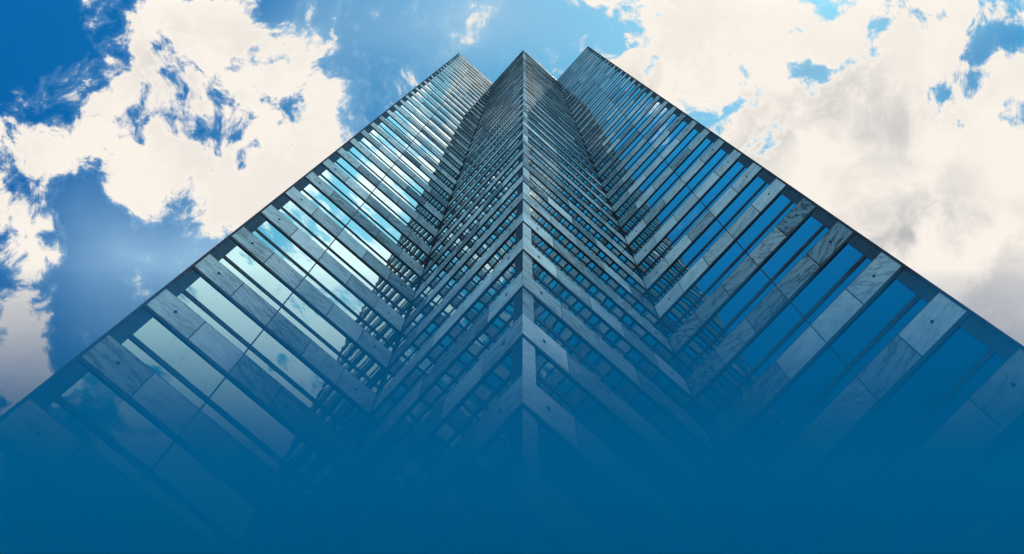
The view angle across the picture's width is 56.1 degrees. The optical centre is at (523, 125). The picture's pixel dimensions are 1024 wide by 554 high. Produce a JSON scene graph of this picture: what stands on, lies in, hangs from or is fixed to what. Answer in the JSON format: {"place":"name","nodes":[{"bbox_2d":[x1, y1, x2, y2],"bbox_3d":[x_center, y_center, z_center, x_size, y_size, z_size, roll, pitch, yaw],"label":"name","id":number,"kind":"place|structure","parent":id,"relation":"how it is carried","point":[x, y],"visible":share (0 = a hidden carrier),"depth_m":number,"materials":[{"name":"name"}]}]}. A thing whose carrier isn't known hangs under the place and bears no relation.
{"place":"outdoors","nodes":[
{"label":"outdoors","id":0,"kind":"place"},
{"bbox_2d":[0,0,1023,415],"label":"sky","id":1,"kind":"structure","parent":0,"point":[137,136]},
{"bbox_3d":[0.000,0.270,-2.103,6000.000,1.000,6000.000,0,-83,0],"label":"ground","id":2,"kind":"structure","parent":0,"visible":0},
{"bbox_2d":[0,46,1023,553],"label":"office tower","id":3,"kind":"structure","parent":2,"relation":"on","point":[590,300],"depth_m":26.34,"materials":[{"name":"stone"}]},
{"bbox_2d":[0,437,144,553],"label":"window","id":4,"kind":"structure","parent":3,"relation":"in","point":[38,515],"depth_m":18.49,"materials":[{"name":"teal glass"}]},
{"bbox_2d":[44,356,318,553],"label":"window","id":5,"kind":"structure","parent":3,"relation":"in","point":[95,409],"depth_m":22.09,"materials":[{"name":"blue glass"}]},
{"bbox_2d":[121,304,347,517],"bbox_3d":[-7.817,7.659,25.989,7.473,2.428,0.066,42,-85,-5],"label":"window","id":6,"kind":"structure","parent":3,"relation":"in","point":[157,344],"depth_m":25.97,"materials":[{"name":"blue glass"}]},
{"bbox_2d":[177,266,369,447],"bbox_3d":[-7.817,7.154,29.916,7.473,2.428,0.066,42,-85,-5],"label":"window","id":7,"kind":"structure","parent":3,"relation":"in","point":[204,297],"depth_m":29.92,"materials":[{"name":"blue glass"}]},
{"bbox_2d":[219,236,386,394],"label":"window","id":8,"kind":"structure","parent":3,"relation":"in","point":[239,261],"depth_m":33.86,"materials":[{"name":"blue glass"}]},
{"bbox_2d":[252,212,400,352],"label":"window","id":9,"kind":"structure","parent":3,"relation":"in","point":[371,321],"depth_m":37.81,"materials":[{"name":"blue glass"}]},
{"bbox_2d":[278,193,411,318],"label":"window","id":10,"kind":"structure","parent":3,"relation":"in","point":[292,210],"depth_m":41.75,"materials":[{"name":"blue glass"}]},
{"bbox_2d":[300,177,420,290],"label":"window","id":11,"kind":"structure","parent":3,"relation":"in","point":[311,192],"depth_m":45.68,"materials":[{"name":"blue glass"}]},
{"bbox_2d":[318,163,428,267],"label":"window","id":12,"kind":"structure","parent":3,"relation":"in","point":[329,177],"depth_m":49.63,"materials":[{"name":"blue glass"}]},
{"bbox_2d":[334,152,435,247],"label":"window","id":13,"kind":"structure","parent":3,"relation":"in","point":[342,163],"depth_m":53.57,"materials":[{"name":"blue glass"}]},
{"bbox_2d":[348,141,441,230],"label":"window","id":14,"kind":"structure","parent":3,"relation":"in","point":[354,151],"depth_m":57.50,"materials":[{"name":"blue glass"}]},
{"bbox_2d":[359,132,445,215],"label":"window","id":15,"kind":"structure","parent":3,"relation":"in","point":[372,148],"depth_m":61.44,"materials":[{"name":"blue glass"}]},
{"bbox_2d":[369,125,450,202],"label":"window","id":16,"kind":"structure","parent":3,"relation":"in","point":[374,133],"depth_m":65.37,"materials":[{"name":"blue glass"}]},
{"bbox_2d":[378,118,454,190],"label":"window","id":17,"kind":"structure","parent":3,"relation":"in","point":[383,126],"depth_m":69.30,"materials":[{"name":"blue glass"}]},
{"bbox_2d":[319,334,521,553],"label":"window","id":18,"kind":"structure","parent":3,"relation":"in","point":[496,381],"depth_m":22.10,"materials":[{"name":"blue glass"}]},
{"bbox_2d":[386,112,458,180],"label":"window","id":19,"kind":"structure","parent":3,"relation":"in","point":[394,122],"depth_m":73.25,"materials":[{"name":"teal glass"}]},
{"bbox_2d":[333,286,521,516],"bbox_3d":[-2.504,7.397,25.955,0.066,2.428,7.425,42,-85,-5],"label":"window","id":20,"kind":"structure","parent":3,"relation":"in","point":[476,349],"depth_m":26.01,"materials":[{"name":"blue glass"}]},
{"bbox_2d":[393,106,461,171],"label":"window","id":21,"kind":"structure","parent":3,"relation":"in","point":[405,120],"depth_m":77.18,"materials":[{"name":"teal glass"}]},
{"bbox_2d":[399,101,464,162],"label":"window","id":22,"kind":"structure","parent":3,"relation":"in","point":[403,107],"depth_m":81.13,"materials":[{"name":"teal glass"}]},
{"bbox_2d":[405,98,467,155],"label":"window","id":23,"kind":"structure","parent":3,"relation":"in","point":[414,107],"depth_m":85.06,"materials":[{"name":"teal glass"}]},
{"bbox_2d":[410,92,469,148],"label":"window","id":24,"kind":"structure","parent":3,"relation":"in","point":[413,97],"depth_m":88.99,"materials":[{"name":"teal glass"}]},
{"bbox_2d":[359,250,521,446],"bbox_3d":[-2.504,6.892,29.883,0.066,2.428,7.425,42,-85,-5],"label":"window","id":25,"kind":"structure","parent":3,"relation":"in","point":[505,278],"depth_m":29.97,"materials":[{"name":"blue glass"}]},
{"bbox_2d":[416,91,471,142],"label":"window","id":26,"kind":"structure","parent":3,"relation":"in","point":[418,93],"depth_m":92.93,"materials":[{"name":"teal glass"}]},
{"bbox_2d":[419,85,473,136],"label":"window","id":27,"kind":"structure","parent":3,"relation":"in","point":[424,91],"depth_m":96.87,"materials":[{"name":"teal glass"}]},
{"bbox_2d":[378,222,521,394],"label":"window","id":28,"kind":"structure","parent":3,"relation":"in","point":[501,252],"depth_m":33.92,"materials":[{"name":"blue glass"}]},
{"bbox_2d":[424,83,475,130],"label":"window","id":29,"kind":"structure","parent":3,"relation":"in","point":[426,86],"depth_m":100.81,"materials":[{"name":"teal glass"}]},
{"bbox_2d":[380,404,521,553],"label":"window","id":30,"kind":"structure","parent":3,"relation":"in","point":[486,469],"depth_m":18.11,"materials":[{"name":"blue glass"}]},
{"bbox_2d":[427,79,477,126],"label":"window","id":31,"kind":"structure","parent":3,"relation":"in","point":[458,108],"depth_m":104.72,"materials":[{"name":"blue glass"}]},
{"bbox_2d":[432,78,479,121],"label":"window","id":32,"kind":"structure","parent":3,"relation":"in","point":[433,79],"depth_m":108.68,"materials":[{"name":"blue glass"}]},
{"bbox_2d":[394,200,521,351],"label":"window","id":33,"kind":"structure","parent":3,"relation":"in","point":[510,218],"depth_m":37.88,"materials":[{"name":"blue glass"}]},
{"bbox_2d":[435,76,480,116],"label":"window","id":34,"kind":"structure","parent":3,"relation":"in","point":[436,77],"depth_m":112.64,"materials":[{"name":"blue glass"}]},
{"bbox_2d":[438,72,481,113],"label":"window","id":35,"kind":"structure","parent":3,"relation":"in","point":[439,74],"depth_m":116.57,"materials":[{"name":"blue glass"}]},
{"bbox_2d":[440,69,483,109],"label":"window","id":36,"kind":"structure","parent":3,"relation":"in","point":[442,72],"depth_m":120.52,"materials":[{"name":"blue glass"}]},
{"bbox_2d":[406,182,521,318],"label":"window","id":37,"kind":"structure","parent":3,"relation":"in","point":[512,197],"depth_m":41.83,"materials":[{"name":"blue glass"}]},
{"bbox_2d":[443,69,484,105],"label":"window","id":38,"kind":"structure","parent":3,"relation":"in","point":[445,70],"depth_m":124.44,"materials":[{"name":"blue glass"}]},
{"bbox_2d":[417,166,522,289],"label":"window","id":39,"kind":"structure","parent":3,"relation":"in","point":[514,179],"depth_m":45.78,"materials":[{"name":"blue glass"}]},
{"bbox_2d":[426,153,522,265],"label":"window","id":40,"kind":"structure","parent":3,"relation":"in","point":[515,164],"depth_m":49.75,"materials":[{"name":"blue glass"}]},
{"bbox_2d":[433,143,521,246],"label":"window","id":41,"kind":"structure","parent":3,"relation":"in","point":[515,153],"depth_m":53.67,"materials":[{"name":"blue glass"}]},
{"bbox_2d":[439,133,522,229],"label":"window","id":42,"kind":"structure","parent":3,"relation":"in","point":[516,141],"depth_m":57.64,"materials":[{"name":"blue glass"}]},
{"bbox_2d":[444,124,522,215],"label":"window","id":43,"kind":"structure","parent":3,"relation":"in","point":[516,133],"depth_m":61.59,"materials":[{"name":"blue glass"}]},
{"bbox_2d":[449,117,522,201],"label":"window","id":44,"kind":"structure","parent":3,"relation":"in","point":[514,128],"depth_m":65.55,"materials":[{"name":"blue glass"}]},
{"bbox_2d":[454,111,522,189],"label":"window","id":45,"kind":"structure","parent":3,"relation":"in","point":[516,119],"depth_m":69.49,"materials":[{"name":"blue glass"}]},
{"bbox_2d":[457,105,522,180],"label":"window","id":46,"kind":"structure","parent":3,"relation":"in","point":[518,111],"depth_m":73.45,"materials":[{"name":"blue glass"}]},
{"bbox_2d":[461,100,522,170],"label":"window","id":47,"kind":"structure","parent":3,"relation":"in","point":[518,105],"depth_m":77.39,"materials":[{"name":"blue glass"}]},
{"bbox_2d":[464,95,522,162],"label":"window","id":48,"kind":"structure","parent":3,"relation":"in","point":[518,101],"depth_m":81.34,"materials":[{"name":"blue glass"}]},
{"bbox_2d":[467,91,522,154],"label":"window","id":49,"kind":"structure","parent":3,"relation":"in","point":[518,96],"depth_m":85.31,"materials":[{"name":"blue glass"}]},
{"bbox_2d":[470,87,522,146],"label":"window","id":50,"kind":"structure","parent":3,"relation":"in","point":[514,97],"depth_m":89.25,"materials":[{"name":"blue glass"}]},
{"bbox_2d":[477,508,520,553],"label":"window","id":51,"kind":"structure","parent":3,"relation":"in","point":[497,545],"depth_m":14.89,"materials":[{"name":"blue glass"}]},
{"bbox_2d":[520,506,577,553],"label":"window","id":52,"kind":"structure","parent":3,"relation":"in","point":[551,543],"depth_m":14.88,"materials":[{"name":"blue glass"}]},
{"bbox_2d":[523,86,582,141],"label":"window","id":53,"kind":"structure","parent":3,"relation":"in","point":[527,91],"depth_m":89.16,"materials":[{"name":"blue glass"}]},
{"bbox_2d":[526,86,579,135],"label":"window","id":54,"kind":"structure","parent":3,"relation":"in","point":[527,87],"depth_m":93.09,"materials":[{"name":"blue glass"}]},
{"bbox_2d":[523,90,585,148],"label":"window","id":55,"kind":"structure","parent":3,"relation":"in","point":[528,96],"depth_m":85.23,"materials":[{"name":"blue glass"}]},
{"bbox_2d":[524,95,588,155],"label":"window","id":56,"kind":"structure","parent":3,"relation":"in","point":[528,100],"depth_m":81.26,"materials":[{"name":"blue glass"}]},
{"bbox_2d":[523,99,592,163],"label":"window","id":57,"kind":"structure","parent":3,"relation":"in","point":[528,105],"depth_m":77.31,"materials":[{"name":"blue glass"}]},
{"bbox_2d":[523,104,596,173],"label":"window","id":58,"kind":"structure","parent":3,"relation":"in","point":[528,110],"depth_m":73.34,"materials":[{"name":"blue glass"}]},
{"bbox_2d":[523,110,600,182],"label":"window","id":59,"kind":"structure","parent":3,"relation":"in","point":[530,118],"depth_m":69.42,"materials":[{"name":"blue glass"}]},
{"bbox_2d":[524,117,605,194],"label":"window","id":60,"kind":"structure","parent":3,"relation":"in","point":[530,125],"depth_m":65.47,"materials":[{"name":"blue glass"}]},
{"bbox_2d":[523,124,610,206],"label":"window","id":61,"kind":"structure","parent":3,"relation":"in","point":[530,132],"depth_m":61.50,"materials":[{"name":"blue glass"}]},
{"bbox_2d":[523,132,616,220],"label":"window","id":62,"kind":"structure","parent":3,"relation":"in","point":[530,141],"depth_m":57.58,"materials":[{"name":"blue glass"}]},
{"bbox_2d":[522,142,623,236],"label":"window","id":63,"kind":"structure","parent":3,"relation":"in","point":[530,151],"depth_m":53.63,"materials":[{"name":"blue glass"}]},
{"bbox_2d":[523,152,631,255],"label":"window","id":64,"kind":"structure","parent":3,"relation":"in","point":[532,164],"depth_m":49.67,"materials":[{"name":"blue glass"}]},
{"bbox_2d":[523,165,640,277],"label":"window","id":65,"kind":"structure","parent":3,"relation":"in","point":[549,193],"depth_m":45.72,"materials":[{"name":"blue glass"}]},
{"bbox_2d":[566,59,603,101],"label":"window","id":66,"kind":"structure","parent":3,"relation":"in","point":[602,61],"depth_m":124.35,"materials":[{"name":"blue glass"}]},
{"bbox_2d":[567,63,605,105],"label":"window","id":67,"kind":"structure","parent":3,"relation":"in","point":[604,64],"depth_m":120.36,"materials":[{"name":"blue glass"}]},
{"bbox_2d":[522,180,652,305],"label":"window","id":68,"kind":"structure","parent":3,"relation":"in","point":[534,195],"depth_m":41.78,"materials":[{"name":"blue glass"}]},
{"bbox_2d":[569,62,609,108],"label":"window","id":69,"kind":"structure","parent":3,"relation":"in","point":[607,66],"depth_m":116.46,"materials":[{"name":"blue glass"}]},
{"bbox_2d":[570,64,612,112],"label":"window","id":70,"kind":"structure","parent":3,"relation":"in","point":[610,68],"depth_m":112.52,"materials":[{"name":"blue glass"}]},
{"bbox_2d":[572,68,615,116],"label":"window","id":71,"kind":"structure","parent":3,"relation":"in","point":[613,70],"depth_m":108.59,"materials":[{"name":"blue glass"}]},
{"bbox_2d":[522,198,666,337],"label":"window","id":72,"kind":"structure","parent":3,"relation":"in","point":[537,217],"depth_m":37.83,"materials":[{"name":"blue glass"}]},
{"bbox_2d":[574,72,618,120],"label":"window","id":73,"kind":"structure","parent":3,"relation":"in","point":[611,79],"depth_m":104.65,"materials":[{"name":"blue glass"}]},
{"bbox_2d":[576,72,622,125],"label":"window","id":74,"kind":"structure","parent":3,"relation":"in","point":[620,76],"depth_m":100.71,"materials":[{"name":"blue glass"}]},
{"bbox_2d":[578,75,626,130],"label":"window","id":75,"kind":"structure","parent":3,"relation":"in","point":[624,79],"depth_m":96.78,"materials":[{"name":"blue glass"}]},
{"bbox_2d":[522,221,683,378],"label":"window","id":76,"kind":"structure","parent":3,"relation":"in","point":[538,242],"depth_m":33.87,"materials":[{"name":"blue glass"}]},
{"bbox_2d":[580,77,631,136],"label":"window","id":77,"kind":"structure","parent":3,"relation":"in","point":[628,83],"depth_m":92.83,"materials":[{"name":"blue glass"}]},
{"bbox_2d":[520,402,698,553],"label":"window","id":78,"kind":"structure","parent":3,"relation":"in","point":[563,466],"depth_m":18.09,"materials":[{"name":"blue glass"}]},
{"bbox_2d":[583,81,635,142],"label":"window","id":79,"kind":"structure","parent":3,"relation":"in","point":[633,86],"depth_m":88.90,"materials":[{"name":"blue glass"}]},
{"bbox_2d":[585,84,641,148],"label":"window","id":80,"kind":"structure","parent":3,"relation":"in","point":[638,90],"depth_m":84.97,"materials":[{"name":"blue glass"}]},
{"bbox_2d":[522,249,705,429],"bbox_3d":[2.742,6.600,29.845,7.473,2.428,0.066,42,-85,-5],"label":"window","id":81,"kind":"structure","parent":3,"relation":"in","point":[541,275],"depth_m":29.92,"materials":[{"name":"blue glass"}]},
{"bbox_2d":[588,88,647,156],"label":"window","id":82,"kind":"structure","parent":3,"relation":"in","point":[643,95],"depth_m":81.03,"materials":[{"name":"blue glass"}]},
{"bbox_2d":[592,92,653,164],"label":"window","id":83,"kind":"structure","parent":3,"relation":"in","point":[650,99],"depth_m":77.09,"materials":[{"name":"blue glass"}]},
{"bbox_2d":[522,285,733,496],"bbox_3d":[2.742,7.105,25.917,7.473,2.428,0.066,42,-85,-5],"label":"window","id":84,"kind":"structure","parent":3,"relation":"in","point":[545,318],"depth_m":25.96,"materials":[{"name":"blue glass"}]},
{"bbox_2d":[595,97,660,173],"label":"window","id":85,"kind":"structure","parent":3,"relation":"in","point":[645,117],"depth_m":73.16,"materials":[{"name":"blue glass"}]},
{"bbox_2d":[599,103,668,182],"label":"window","id":86,"kind":"structure","parent":3,"relation":"in","point":[664,111],"depth_m":69.22,"materials":[{"name":"blue glass"}]},
{"bbox_2d":[521,333,758,553],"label":"window","id":87,"kind":"structure","parent":3,"relation":"in","point":[552,378],"depth_m":22.05,"materials":[{"name":"blue glass"}]},
{"bbox_2d":[604,109,677,194],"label":"window","id":88,"kind":"structure","parent":3,"relation":"in","point":[671,119],"depth_m":65.28,"materials":[{"name":"blue glass"}]},
{"bbox_2d":[608,115,687,206],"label":"window","id":89,"kind":"structure","parent":3,"relation":"in","point":[682,125],"depth_m":61.34,"materials":[{"name":"blue glass"}]},
{"bbox_2d":[614,123,699,220],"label":"window","id":90,"kind":"structure","parent":3,"relation":"in","point":[692,134],"depth_m":57.40,"materials":[{"name":"blue glass"}]},
{"bbox_2d":[621,132,713,237],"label":"window","id":91,"kind":"structure","parent":3,"relation":"in","point":[639,215],"depth_m":53.46,"materials":[{"name":"blue glass"}]},
{"bbox_2d":[628,142,728,257],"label":"window","id":92,"kind":"structure","parent":3,"relation":"in","point":[719,156],"depth_m":49.53,"materials":[{"name":"blue glass"}]},
{"bbox_2d":[637,154,746,278],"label":"window","id":93,"kind":"structure","parent":3,"relation":"in","point":[736,169],"depth_m":45.58,"materials":[{"name":"blue glass"}]},
{"bbox_2d":[647,168,768,306],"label":"window","id":94,"kind":"structure","parent":3,"relation":"in","point":[756,186],"depth_m":41.65,"materials":[{"name":"blue glass"}]},
{"bbox_2d":[659,185,795,338],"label":"window","id":95,"kind":"structure","parent":3,"relation":"in","point":[779,207],"depth_m":37.70,"materials":[{"name":"blue glass"}]},
{"bbox_2d":[674,206,828,378],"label":"window","id":96,"kind":"structure","parent":3,"relation":"in","point":[809,231],"depth_m":33.76,"materials":[{"name":"blue glass"}]},
{"bbox_2d":[693,232,871,429],"bbox_3d":[8.071,6.321,29.809,0.066,2.428,7.473,42,-85,-5],"label":"window","id":97,"kind":"structure","parent":3,"relation":"in","point":[845,264],"depth_m":29.81,"materials":[{"name":"blue glass"}]},
{"bbox_2d":[718,266,928,497],"bbox_3d":[8.071,6.826,25.881,0.066,2.428,7.473,42,-85,-5],"label":"window","id":98,"kind":"structure","parent":3,"relation":"in","point":[893,306],"depth_m":25.86,"materials":[{"name":"blue glass"}]},
{"bbox_2d":[750,311,1006,553],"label":"window","id":99,"kind":"structure","parent":3,"relation":"in","point":[957,365],"depth_m":21.96,"materials":[{"name":"blue glass"}]},
{"bbox_2d":[879,410,1023,553],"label":"window","id":100,"kind":"structure","parent":3,"relation":"in","point":[981,511],"depth_m":18.35,"materials":[{"name":"blue glass"}]}
]}

